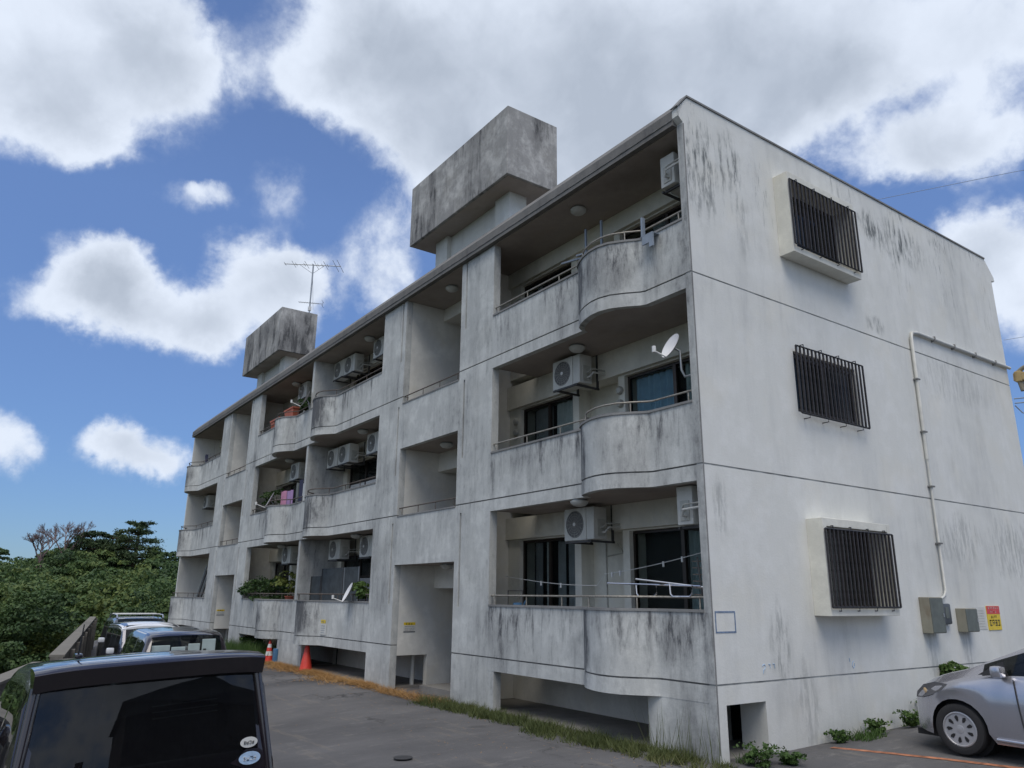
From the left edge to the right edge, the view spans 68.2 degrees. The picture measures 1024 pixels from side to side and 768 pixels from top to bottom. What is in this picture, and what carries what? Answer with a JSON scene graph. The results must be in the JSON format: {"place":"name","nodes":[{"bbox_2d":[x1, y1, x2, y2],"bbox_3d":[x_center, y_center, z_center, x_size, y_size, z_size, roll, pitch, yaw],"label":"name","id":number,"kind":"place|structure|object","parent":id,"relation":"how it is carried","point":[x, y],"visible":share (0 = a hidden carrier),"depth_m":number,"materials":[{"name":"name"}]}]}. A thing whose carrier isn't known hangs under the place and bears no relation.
{"place":"outdoors","nodes":[
{"label":"outdoors","id":0,"kind":"place"},
{"bbox_2d":[0,0,1023,568],"label":"sky","id":1,"kind":"structure","parent":0,"point":[163,163],"materials":[{"name":"blue"}]},
{"bbox_2d":[89,640,1023,767],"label":"parking lot","id":2,"kind":"structure","parent":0,"point":[368,735],"depth_m":10.31,"materials":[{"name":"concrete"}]},
{"bbox_2d":[0,662,36,695],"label":"guard wall","id":3,"kind":"structure","parent":2,"relation":"on","point":[5,677],"depth_m":10.06,"materials":[{"name":"concrete"}]},
{"bbox_2d":[49,617,97,660],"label":"guard wall","id":4,"kind":"structure","parent":2,"relation":"on","point":[68,647],"depth_m":19.28,"materials":[{"name":"concrete"}]},
{"bbox_2d":[96,613,164,655],"bbox_3d":[-11.258,7.805,22.566,2.140,1.822,4.200,10,-18,-31],"label":"parked car","id":5,"kind":"object","parent":2,"relation":"on","point":[108,622],"visible":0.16,"depth_m":22.72,"materials":[{"name":"grey paint"}]},
{"bbox_2d":[0,624,274,767],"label":"parked van","id":6,"kind":"object","parent":2,"relation":"on","point":[186,709],"visible":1,"depth_m":4.03,"materials":[{"name":"black paint"}]},
{"bbox_2d":[100,621,177,655],"bbox_3d":[-9.122,6.756,18.691,1.900,1.697,3.420,11,-19,-34],"label":"parked car","id":7,"kind":"object","parent":2,"relation":"on","point":[117,634],"visible":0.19,"depth_m":18.46,"materials":[{"name":"white paint"}]},
{"bbox_2d":[119,626,225,653],"bbox_3d":[-5.806,4.898,12.627,1.900,1.615,3.400,9,-18,-32],"label":"parked car","id":8,"kind":"object","parent":2,"relation":"on","point":[153,639],"visible":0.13,"depth_m":12.00,"materials":[{"name":"silver paint"}]},
{"bbox_2d":[224,637,276,654],"bbox_3d":[-8.296,8.301,23.781,2.682,0.620,4.808,11,-19,-34],"label":"weed patch","id":9,"kind":"object","parent":2,"relation":"on","point":[250,646],"visible":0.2,"depth_m":23.27,"materials":[{"name":"green plant"}]},
{"bbox_2d":[265,640,272,661],"bbox_3d":[-7.144,7.869,22.267,0.340,0.614,0.340,11,-19,-34],"label":"traffic cone","id":10,"kind":"object","parent":2,"relation":"on","point":[269,656],"visible":0.88,"depth_m":22.20,"materials":[{"name":"red plastic"}]},
{"bbox_2d":[299,645,311,670],"bbox_3d":[-5.396,7.182,19.864,0.400,0.710,0.400,11,-19,-34],"label":"traffic cone","id":11,"kind":"object","parent":2,"relation":"on","point":[306,661],"visible":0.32,"depth_m":19.77,"materials":[{"name":"red plastic"}]},
{"bbox_2d":[264,660,448,703],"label":"dry grass","id":12,"kind":"structure","parent":2,"relation":"on","point":[292,668],"depth_m":17.54,"materials":[{"name":"plant"}]},
{"bbox_2d":[393,755,412,759],"bbox_3d":[-1.353,4.637,9.388,0.240,0.006,0.240,11,-19,-34],"label":"drain cover","id":13,"kind":"object","parent":2,"relation":"on","point":[403,757],"visible":1,"depth_m":9.38,"materials":[{"name":"metal"}]},
{"bbox_2d":[407,696,739,767],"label":"grass strip","id":14,"kind":"object","parent":2,"relation":"on","point":[550,733],"depth_m":10.61,"materials":[{"name":"plant"}]},
{"bbox_2d":[412,693,712,767],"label":"grass tufts","id":15,"kind":"object","parent":14,"relation":"on","point":[677,758],"visible":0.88,"depth_m":10.96,"materials":[{"name":"plant"}]},
{"bbox_2d":[168,95,1023,763],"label":"apartment building","id":16,"kind":"structure","parent":2,"relation":"on","point":[792,299],"depth_m":13.52,"materials":[{"name":"paint"}]},
{"bbox_2d":[196,565,207,596],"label":"leaning poles","id":17,"kind":"object","parent":16,"relation":"on","point":[203,580],"visible":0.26,"depth_m":32.25,"materials":[{"name":"metal"}]},
{"bbox_2d":[202,495,214,509],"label":"air conditioner","id":18,"kind":"object","parent":16,"relation":"attached to","point":[208,502],"visible":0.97,"depth_m":33.91,"materials":[{"name":"white plastic"}]},
{"bbox_2d":[239,636,262,645],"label":"bush","id":19,"kind":"object","parent":16,"relation":"on","point":[246,637],"visible":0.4,"depth_m":25.04,"materials":[{"name":"green plant"}]},
{"bbox_2d":[236,580,275,595],"bbox_3d":[-8.730,7.155,25.576,1.186,1.089,1.210,-3,-16,12],"label":"potted plant","id":20,"kind":"object","parent":16,"relation":"on","point":[240,591],"visible":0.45,"depth_m":25.44,"materials":[{"name":"green plant"}]},
{"bbox_2d":[242,575,284,600],"bbox_3d":[-8.201,6.923,24.915,1.271,1.187,1.228,-3,-16,12],"label":"potted plant","id":21,"kind":"object","parent":16,"relation":"on","point":[261,581],"visible":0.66,"depth_m":24.79,"materials":[{"name":"green plant"}]},
{"bbox_2d":[259,488,287,505],"bbox_3d":[-8.040,4.047,25.719,1.056,1.063,0.898,3,-16,-10],"label":"potted plant","id":22,"kind":"object","parent":16,"relation":"on","point":[267,495],"visible":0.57,"depth_m":25.63,"materials":[{"name":"green plant"}]},
{"bbox_2d":[258,579,292,598],"bbox_3d":[-7.498,6.782,24.046,1.214,1.102,0.970,0,-16,0],"label":"potted plant","id":23,"kind":"object","parent":16,"relation":"on","point":[268,585],"visible":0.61,"depth_m":24.00,"materials":[{"name":"green plant"}]},
{"bbox_2d":[273,562,289,596],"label":"window","id":24,"kind":"structure","parent":16,"relation":"in","point":[279,568],"depth_m":26.51,"materials":[{"name":"black glass"}]},
{"bbox_2d":[270,570,295,598],"bbox_3d":[-6.827,6.284,23.288,1.136,1.064,1.306,11,-19,-34],"label":"potted plant","id":25,"kind":"object","parent":16,"relation":"on","point":[280,581],"visible":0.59,"depth_m":23.21,"materials":[{"name":"green plant"}]},
{"bbox_2d":[280,491,286,504],"bbox_3d":[-7.255,3.655,24.071,0.049,0.500,0.550,11,-19,-34],"label":"hanging towel","id":26,"kind":"object","parent":16,"relation":"hanging from","point":[283,495],"visible":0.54,"depth_m":24.08,"materials":[{"name":"pink fabric"}]},
{"bbox_2d":[282,482,296,502],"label":"window","id":27,"kind":"structure","parent":16,"relation":"in","point":[293,486],"depth_m":27.07,"materials":[{"name":"brown metal"}]},
{"bbox_2d":[281,546,298,565],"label":"air conditioner","id":28,"kind":"object","parent":16,"relation":"attached to","point":[289,555],"visible":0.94,"depth_m":24.27,"materials":[{"name":"white plastic"}]},
{"bbox_2d":[286,490,293,503],"bbox_3d":[-6.909,3.545,23.593,0.049,0.460,0.550,11,-19,-34],"label":"hanging towel","id":29,"kind":"object","parent":16,"relation":"hanging from","point":[290,494],"visible":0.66,"depth_m":23.67,"materials":[{"name":"fabric"}]},
{"bbox_2d":[284,406,299,415],"bbox_3d":[-7.294,1.038,25.044,0.270,0.425,0.880,11,-19,-34],"label":"planter","id":30,"kind":"object","parent":16,"relation":"on","point":[293,408],"visible":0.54,"depth_m":24.78,"materials":[{"name":"ceramic"}]},
{"bbox_2d":[289,462,305,482],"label":"air conditioner","id":31,"kind":"object","parent":16,"relation":"attached to","point":[297,474],"visible":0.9,"depth_m":24.93,"materials":[{"name":"white plastic"}]},
{"bbox_2d":[298,479,303,501],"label":"hanging trousers","id":32,"kind":"object","parent":16,"relation":"hanging from","point":[300,489],"visible":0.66,"depth_m":23.18,"materials":[{"name":"blue fabric"}]},
{"bbox_2d":[297,381,311,401],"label":"air conditioner","id":33,"kind":"object","parent":16,"relation":"attached to","point":[305,388],"visible":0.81,"depth_m":25.60,"materials":[{"name":"white metal"}]},
{"bbox_2d":[298,396,310,410],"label":"potted plant","id":34,"kind":"object","parent":16,"relation":"on","point":[305,404],"visible":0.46,"depth_m":24.32,"materials":[{"name":"green plant"}]},
{"bbox_2d":[284,261,343,312],"bbox_3d":[-7.972,-3.753,29.967,2.250,2.180,1.200,0,-16,1],"label":"tv antenna","id":35,"kind":"object","parent":16,"relation":"on","point":[309,307],"visible":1,"depth_m":30.06,"materials":[{"name":"metal"}]},
{"bbox_2d":[309,576,320,599],"bbox_3d":[-5.598,6.193,21.416,0.030,1.450,0.750,11,-19,-34],"label":"shade net panel","id":36,"kind":"object","parent":16,"relation":"on","point":[315,585],"visible":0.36,"depth_m":21.55,"materials":[{"name":"fabric"}]},
{"bbox_2d":[320,620,326,634],"bbox_3d":[-4.886,6.293,19.568,0.010,0.370,0.400,11,-19,-34],"label":"notice sign","id":37,"kind":"object","parent":16,"relation":"attached to","point":[322,628],"visible":1,"depth_m":19.56,"materials":[{"name":"paper"}]},
{"bbox_2d":[320,567,343,600],"bbox_3d":[-4.917,5.843,20.519,0.030,1.650,1.500,11,-19,-34],"label":"shade net panel","id":38,"kind":"object","parent":16,"relation":"on","point":[332,580],"visible":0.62,"depth_m":20.63,"materials":[{"name":"fabric"}]},
{"bbox_2d":[326,447,352,471],"bbox_3d":[-5.098,2.219,22.702,0.631,0.695,0.918,11,-19,-34],"label":"air conditioner","id":39,"kind":"object","parent":16,"relation":"attached to","point":[332,460],"visible":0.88,"depth_m":22.55,"materials":[{"name":"white metal"}]},
{"bbox_2d":[332,583,352,601],"bbox_3d":[-4.051,5.042,18.303,0.406,0.459,0.472,-11,-19,36],"label":"satellite dish","id":40,"kind":"object","parent":16,"relation":"attached to","point":[347,592],"visible":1,"depth_m":18.38,"materials":[{"name":"paint"}]},
{"bbox_2d":[328,539,358,561],"bbox_3d":[-4.747,4.679,21.460,0.631,0.695,0.918,11,-19,-34],"label":"air conditioner","id":41,"kind":"object","parent":16,"relation":"attached to","point":[339,549],"visible":1,"depth_m":21.19,"materials":[{"name":"white metal"}]},
{"bbox_2d":[333,359,358,383],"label":"air conditioner","id":42,"kind":"object","parent":16,"relation":"attached to","point":[339,371],"visible":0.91,"depth_m":23.32,"materials":[{"name":"white plastic"}]},
{"bbox_2d":[342,566,359,600],"bbox_3d":[-4.180,5.569,19.516,0.030,1.650,0.950,11,-19,-34],"label":"shade net panel","id":43,"kind":"object","parent":16,"relation":"on","point":[351,574],"visible":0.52,"depth_m":19.69,"materials":[{"name":"fabric"}]},
{"bbox_2d":[337,442,365,467],"bbox_3d":[-4.606,2.036,22.033,0.631,0.695,0.918,11,-19,-34],"label":"air conditioner","id":44,"kind":"object","parent":16,"relation":"attached to","point":[348,454],"visible":0.99,"depth_m":21.77,"materials":[{"name":"white plastic"}]},
{"bbox_2d":[344,556,370,600],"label":"window","id":45,"kind":"structure","parent":16,"relation":"in","point":[365,564],"depth_m":21.61,"materials":[{"name":"black glass"}]},
{"bbox_2d":[343,353,374,379],"bbox_3d":[-4.609,-0.581,22.811,0.631,0.695,0.918,11,-19,-34],"label":"air conditioner","id":46,"kind":"object","parent":16,"relation":"attached to","point":[354,365],"visible":0.99,"depth_m":22.56,"materials":[{"name":"white metal"}]},
{"bbox_2d":[351,581,369,600],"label":"potted plant","id":47,"kind":"object","parent":16,"relation":"on","point":[359,588],"visible":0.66,"depth_m":18.26,"materials":[{"name":"green plant"}]},
{"bbox_2d":[349,457,376,488],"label":"window","id":48,"kind":"structure","parent":16,"relation":"in","point":[369,470],"depth_m":22.49,"materials":[{"name":"black glass"}]},
{"bbox_2d":[359,535,372,558],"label":"air conditioner","id":49,"kind":"object","parent":16,"relation":"attached to","point":[365,552],"visible":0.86,"depth_m":19.67,"materials":[{"name":"white plastic"}]},
{"bbox_2d":[356,363,382,384],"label":"window","id":50,"kind":"structure","parent":16,"relation":"in","point":[372,370],"depth_m":23.02,"materials":[{"name":"black glass"}]},
{"bbox_2d":[366,431,378,456],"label":"air conditioner","id":51,"kind":"object","parent":16,"relation":"attached to","point":[372,444],"visible":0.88,"depth_m":20.41,"materials":[{"name":"white plastic"}]},
{"bbox_2d":[373,336,383,361],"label":"air conditioner","id":52,"kind":"object","parent":16,"relation":"attached to","point":[378,349],"visible":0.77,"depth_m":21.13,"materials":[{"name":"white plastic"}]},
{"bbox_2d":[403,622,414,631],"bbox_3d":[-2.281,5.412,16.824,0.290,0.210,0.006,11,-19,-34],"label":"notice sign","id":53,"kind":"object","parent":16,"relation":"attached to","point":[409,626],"visible":1,"depth_m":16.82,"materials":[{"name":"paper"}]},
{"bbox_2d":[440,442,452,447],"bbox_3d":[-1.462,1.376,16.911,0.300,0.120,0.300,11,-19,-34],"label":"ceiling lamp","id":54,"kind":"object","parent":16,"relation":"attached to","point":[446,444],"visible":1,"depth_m":16.81,"materials":[{"name":"glass"}]},
{"bbox_2d":[446,285,457,292],"bbox_3d":[-1.412,-2.225,17.756,0.300,0.120,0.300,11,-19,-34],"label":"ceiling lamp","id":55,"kind":"object","parent":16,"relation":"attached to","point":[452,288],"visible":1,"depth_m":17.67,"materials":[{"name":"glass"}]},
{"bbox_2d":[525,263,570,297],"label":"window","id":56,"kind":"structure","parent":16,"relation":"in","point":[551,275],"depth_m":16.24,"materials":[{"name":"black glass"}]},
{"bbox_2d":[524,395,572,442],"bbox_3d":[0.871,1.353,15.188,0.312,2.000,1.720,11,-19,-34],"label":"window","id":57,"kind":"structure","parent":16,"relation":"in","point":[551,416],"depth_m":15.36,"materials":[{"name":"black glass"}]},
{"bbox_2d":[523,537,575,605],"bbox_3d":[0.845,4.015,14.440,0.312,2.070,1.720,11,-19,-34],"label":"window","id":58,"kind":"structure","parent":16,"relation":"in","point":[554,559],"depth_m":14.63,"materials":[{"name":"black glass"}]},
{"bbox_2d":[561,229,586,264],"bbox_3d":[1.166,-2.386,14.145,0.525,1.000,0.048,-8,-18,28],"label":"pole bracket","id":59,"kind":"object","parent":16,"relation":"attached to","point":[585,235],"visible":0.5,"depth_m":14.12,"materials":[{"name":"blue metal"}]},
{"bbox_2d":[569,344,585,352],"bbox_3d":[1.167,-0.627,13.546,0.300,0.120,0.300,11,-19,-34],"label":"ceiling lamp","id":60,"kind":"object","parent":16,"relation":"attached to","point":[576,348],"visible":1,"depth_m":13.46,"materials":[{"name":"glass"}]},
{"bbox_2d":[570,205,585,215],"bbox_3d":[1.238,-3.222,14.117,0.300,0.120,0.300,11,-19,-34],"label":"ceiling lamp","id":61,"kind":"object","parent":16,"relation":"attached to","point":[578,210],"visible":1,"depth_m":14.04,"materials":[{"name":"glass"}]},
{"bbox_2d":[570,499,587,506],"bbox_3d":[1.099,1.944,12.347,0.300,0.120,0.300,11,-19,-34],"label":"ceiling lamp","id":62,"kind":"object","parent":16,"relation":"attached to","point":[579,502],"visible":1,"depth_m":12.25,"materials":[{"name":"glass"}]},
{"bbox_2d":[553,354,605,396],"bbox_3d":[1.265,-0.208,14.063,0.631,0.695,0.918,11,-19,-34],"label":"air conditioner","id":63,"kind":"object","parent":16,"relation":"attached to","point":[572,373],"visible":1,"depth_m":13.84,"materials":[{"name":"white plastic"}]},
{"bbox_2d":[576,220,602,256],"bbox_3d":[1.415,-2.478,13.806,0.525,1.000,0.048,-8,-18,28],"label":"pole bracket","id":64,"kind":"object","parent":16,"relation":"attached to","point":[601,234],"visible":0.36,"depth_m":13.78,"materials":[{"name":"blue metal"}]},
{"bbox_2d":[564,505,620,544],"bbox_3d":[1.417,2.411,13.102,0.631,0.695,0.918,11,-19,-34],"label":"air conditioner","id":65,"kind":"object","parent":16,"relation":"attached to","point":[584,525],"visible":0.98,"depth_m":12.86,"materials":[{"name":"white plastic"}]},
{"bbox_2d":[505,553,699,587],"bbox_3d":[1.411,3.113,12.624,0.020,0.546,5.322,11,-19,-34],"label":"clothes line","id":66,"kind":"object","parent":16,"relation":"attached to","point":[620,571],"visible":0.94,"depth_m":12.29,"materials":[{"name":"white plastic"}]},
{"bbox_2d":[640,217,658,246],"bbox_3d":[2.142,-2.340,11.706,0.192,0.570,0.260,11,-19,-34],"label":"rail bracket","id":67,"kind":"object","parent":16,"relation":"attached to","point":[647,238],"visible":1,"depth_m":11.64,"materials":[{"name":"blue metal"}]},
{"bbox_2d":[623,204,681,239],"bbox_3d":[2.858,-2.073,13.278,0.312,2.000,2.200,11,-19,-34],"label":"window","id":68,"kind":"structure","parent":16,"relation":"in","point":[666,214],"depth_m":13.64,"materials":[{"name":"black glass"}]},
{"bbox_2d":[607,557,702,597],"bbox_3d":[2.089,2.741,10.715,0.523,0.552,1.809,16,-22,-43],"label":"drying rack","id":69,"kind":"object","parent":16,"relation":"attached to","point":[670,584],"visible":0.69,"depth_m":10.46,"materials":[{"name":"silver metal"}]},
{"bbox_2d":[628,357,691,411],"bbox_3d":[2.832,0.623,12.521,0.312,2.000,2.200,11,-19,-34],"label":"window","id":70,"kind":"structure","parent":16,"relation":"in","point":[672,381],"depth_m":13.00,"materials":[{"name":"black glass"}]},
{"bbox_2d":[633,527,703,609],"bbox_3d":[2.806,3.285,11.773,0.312,2.070,2.200,11,-19,-34],"label":"window","id":71,"kind":"structure","parent":16,"relation":"in","point":[667,544],"depth_m":12.38,"materials":[{"name":"black glass"}]},
{"bbox_2d":[660,152,680,201],"bbox_3d":[2.818,-3.418,12.161,0.918,0.695,0.631,11,-19,-34],"label":"air conditioner","id":72,"kind":"object","parent":16,"relation":"attached to","point":[670,177],"visible":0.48,"depth_m":12.05,"materials":[{"name":"white plastic"}]},
{"bbox_2d":[652,334,690,377],"bbox_3d":[2.329,-0.414,10.913,0.624,0.672,0.336,-1,-16,7],"label":"satellite dish","id":73,"kind":"object","parent":16,"relation":"attached to","point":[670,346],"visible":0.97,"depth_m":10.94,"materials":[{"name":"paint"}]},
{"bbox_2d":[676,485,699,530],"bbox_3d":[2.768,1.704,10.722,0.918,0.695,0.631,11,-19,-34],"label":"air conditioner","id":74,"kind":"object","parent":16,"relation":"attached to","point":[687,508],"visible":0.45,"depth_m":10.60,"materials":[{"name":"white plastic"}]},
{"bbox_2d":[715,611,735,632],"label":"painted square","id":75,"kind":"structure","parent":16,"relation":"attached to","point":[734,620],"depth_m":9.76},
{"bbox_2d":[773,171,861,283],"bbox_3d":[5.142,-2.610,13.153,1.940,1.458,0.670,11,-19,-34],"label":"barred window","id":76,"kind":"structure","parent":16,"relation":"in","point":[788,249],"depth_m":12.74,"materials":[{"name":"paint"}]},
{"bbox_2d":[793,355,856,423],"bbox_3d":[5.023,0.149,12.514,1.700,0.930,0.350,11,-19,-34],"label":"barred window","id":77,"kind":"structure","parent":16,"relation":"in","point":[794,357],"depth_m":12.68,"materials":[{"name":"brown metal"}]},
{"bbox_2d":[806,517,899,615],"bbox_3d":[5.057,2.827,11.601,1.820,1.388,0.670,11,-19,-34],"label":"barred window","id":78,"kind":"structure","parent":16,"relation":"in","point":[815,527],"depth_m":11.15,"materials":[{"name":"paint"}]},
{"bbox_2d":[918,597,946,633],"bbox_3d":[6.979,3.830,12.534,0.440,0.570,0.190,11,-19,-34],"label":"meter box","id":79,"kind":"object","parent":16,"relation":"attached to","point":[932,615],"visible":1,"depth_m":12.44,"materials":[{"name":"paint"}]},
{"bbox_2d":[929,598,946,632],"bbox_3d":[7.025,3.813,12.472,0.416,0.546,0.012,11,-19,-34],"label":"door","id":80,"kind":"structure","parent":79,"relation":"in","point":[936,604],"depth_m":12.46,"materials":[{"name":"grey paint"}]},
{"bbox_2d":[943,603,951,623],"bbox_3d":[7.386,3.914,12.876,0.270,0.340,0.086,11,-19,-34],"label":"meter box","id":81,"kind":"object","parent":16,"relation":"attached to","point":[947,613],"visible":0.6,"depth_m":12.84,"materials":[{"name":"grey plastic"}]},
{"bbox_2d":[877,170,1022,199],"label":"service cable","id":82,"kind":"object","parent":16,"relation":"attached to","point":[951,184],"visible":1,"depth_m":14.19,"materials":[{"name":"black metal"}]},
{"bbox_2d":[939,660,968,675],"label":"wall vine","id":83,"kind":"object","parent":16,"relation":"attached to","point":[948,667],"depth_m":12.38,"materials":[{"name":"green plant"}]},
{"bbox_2d":[909,331,1010,599],"bbox_3d":[9.073,1.640,14.742,4.632,4.985,0.085,11,-19,-34],"label":"wall conduit","id":84,"kind":"object","parent":16,"relation":"attached to","point":[923,431],"depth_m":13.93,"materials":[{"name":"plastic"}]},
{"bbox_2d":[955,608,979,631],"bbox_3d":[7.942,4.112,13.171,0.430,0.390,0.180,11,-19,-34],"label":"meter box","id":85,"kind":"object","parent":16,"relation":"attached to","point":[967,620],"visible":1,"depth_m":13.08,"materials":[{"name":"paint"}]},
{"bbox_2d":[965,609,979,631],"bbox_3d":[7.985,4.096,13.113,0.406,0.366,0.012,11,-19,-34],"label":"door","id":86,"kind":"structure","parent":85,"relation":"in","point":[971,614],"depth_m":13.10,"materials":[{"name":"grey paint"}]},
{"bbox_2d":[973,607,987,628],"bbox_3d":[8.427,4.214,13.610,0.440,0.380,0.006,11,-19,-34],"label":"paper notice","id":87,"kind":"object","parent":16,"relation":"attached to","point":[982,618],"visible":0.72,"depth_m":13.64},
{"bbox_2d":[985,606,1001,629],"bbox_3d":[8.857,4.299,13.898,0.510,0.420,0.014,11,-19,-34],"label":"notice sign","id":88,"kind":"object","parent":16,"relation":"attached to","point":[993,617],"visible":1,"depth_m":13.88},
{"bbox_2d":[1013,365,1023,390],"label":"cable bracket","id":89,"kind":"object","parent":16,"relation":"attached to","point":[1018,376],"visible":1,"depth_m":16.48,"materials":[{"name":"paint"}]},
{"bbox_2d":[632,703,722,764],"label":"tall stalks","id":90,"kind":"object","parent":2,"relation":"on","point":[656,744],"visible":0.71,"depth_m":9.60,"materials":[{"name":"beige plant"}]},
{"bbox_2d":[734,740,786,767],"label":"weed clump","id":91,"kind":"object","parent":2,"relation":"on","point":[754,752],"visible":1,"depth_m":9.06,"materials":[{"name":"green plant"}]},
{"bbox_2d":[770,750,807,765],"bbox_3d":[3.326,4.711,9.049,0.464,0.580,0.434,-8,-18,27],"label":"weed clump","id":92,"kind":"object","parent":2,"relation":"on","point":[787,758],"visible":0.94,"depth_m":9.05,"materials":[{"name":"green plant"}]},
{"bbox_2d":[730,717,919,764],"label":"weeds","id":93,"kind":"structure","parent":2,"relation":"on","point":[871,735],"depth_m":10.39,"materials":[{"name":"green plant"}]},
{"bbox_2d":[823,729,850,742],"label":"weed clump","id":94,"kind":"object","parent":2,"relation":"on","point":[839,736],"visible":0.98,"depth_m":10.25,"materials":[{"name":"green plant"}]},
{"bbox_2d":[863,718,892,733],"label":"weed clump","id":95,"kind":"object","parent":2,"relation":"on","point":[873,724],"visible":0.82,"depth_m":10.74,"materials":[{"name":"green plant"}]},
{"bbox_2d":[892,709,919,727],"bbox_3d":[5.930,5.129,11.149,0.501,0.620,0.510,0,-16,1],"label":"weed clump","id":96,"kind":"object","parent":2,"relation":"on","point":[911,720],"visible":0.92,"depth_m":11.13,"materials":[{"name":"green plant"}]},
{"bbox_2d":[831,747,1023,767],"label":"parking line","id":97,"kind":"object","parent":2,"relation":"on","point":[929,757],"visible":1,"depth_m":9.16,"materials":[{"name":"orange paint"}]},
{"bbox_2d":[917,649,1023,756],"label":"parked car","id":98,"kind":"object","parent":2,"relation":"on","point":[977,710],"visible":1,"depth_m":9.11,"materials":[{"name":"silver metal"}]},
{"bbox_3d":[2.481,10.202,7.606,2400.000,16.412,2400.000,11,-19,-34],"label":"hillside","id":99,"kind":"structure","parent":0,"visible":0},
{"bbox_2d":[0,546,179,673],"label":"wooded hillside","id":100,"kind":"structure","parent":99,"relation":"on","point":[81,588],"depth_m":41.72,"materials":[{"name":"green plant"}]},
{"bbox_2d":[21,527,65,570],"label":"dead tree","id":101,"kind":"object","parent":100,"relation":"on","point":[33,538],"visible":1,"depth_m":60.78,"materials":[{"name":"grey wood"}]},
{"bbox_2d":[6,621,100,662],"bbox_3d":[-22.554,13.041,36.862,3.903,2.938,4.478,1,-16,-3],"label":"bush","id":102,"kind":"object","parent":100,"relation":"on","point":[57,636],"visible":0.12,"depth_m":35.95,"materials":[{"name":"green plant"}]},
{"bbox_2d":[36,521,95,552],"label":"dead tree","id":103,"kind":"object","parent":100,"relation":"on","point":[77,530],"visible":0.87,"depth_m":63.93,"materials":[{"name":"grey wood"}]},
{"bbox_2d":[41,530,129,566],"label":"pine tree","id":104,"kind":"object","parent":100,"relation":"on","point":[89,542],"visible":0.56,"depth_m":64.65,"materials":[{"name":"green plant"}]},
{"bbox_2d":[100,520,165,569],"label":"pine tree","id":105,"kind":"object","parent":100,"relation":"on","point":[139,529],"visible":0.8,"depth_m":66.09,"materials":[{"name":"green plant"}]},
{"bbox_2d":[86,532,145,566],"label":"pine tree","id":106,"kind":"object","parent":99,"relation":"on","point":[112,537],"visible":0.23,"depth_m":66.40,"materials":[{"name":"green plant"}]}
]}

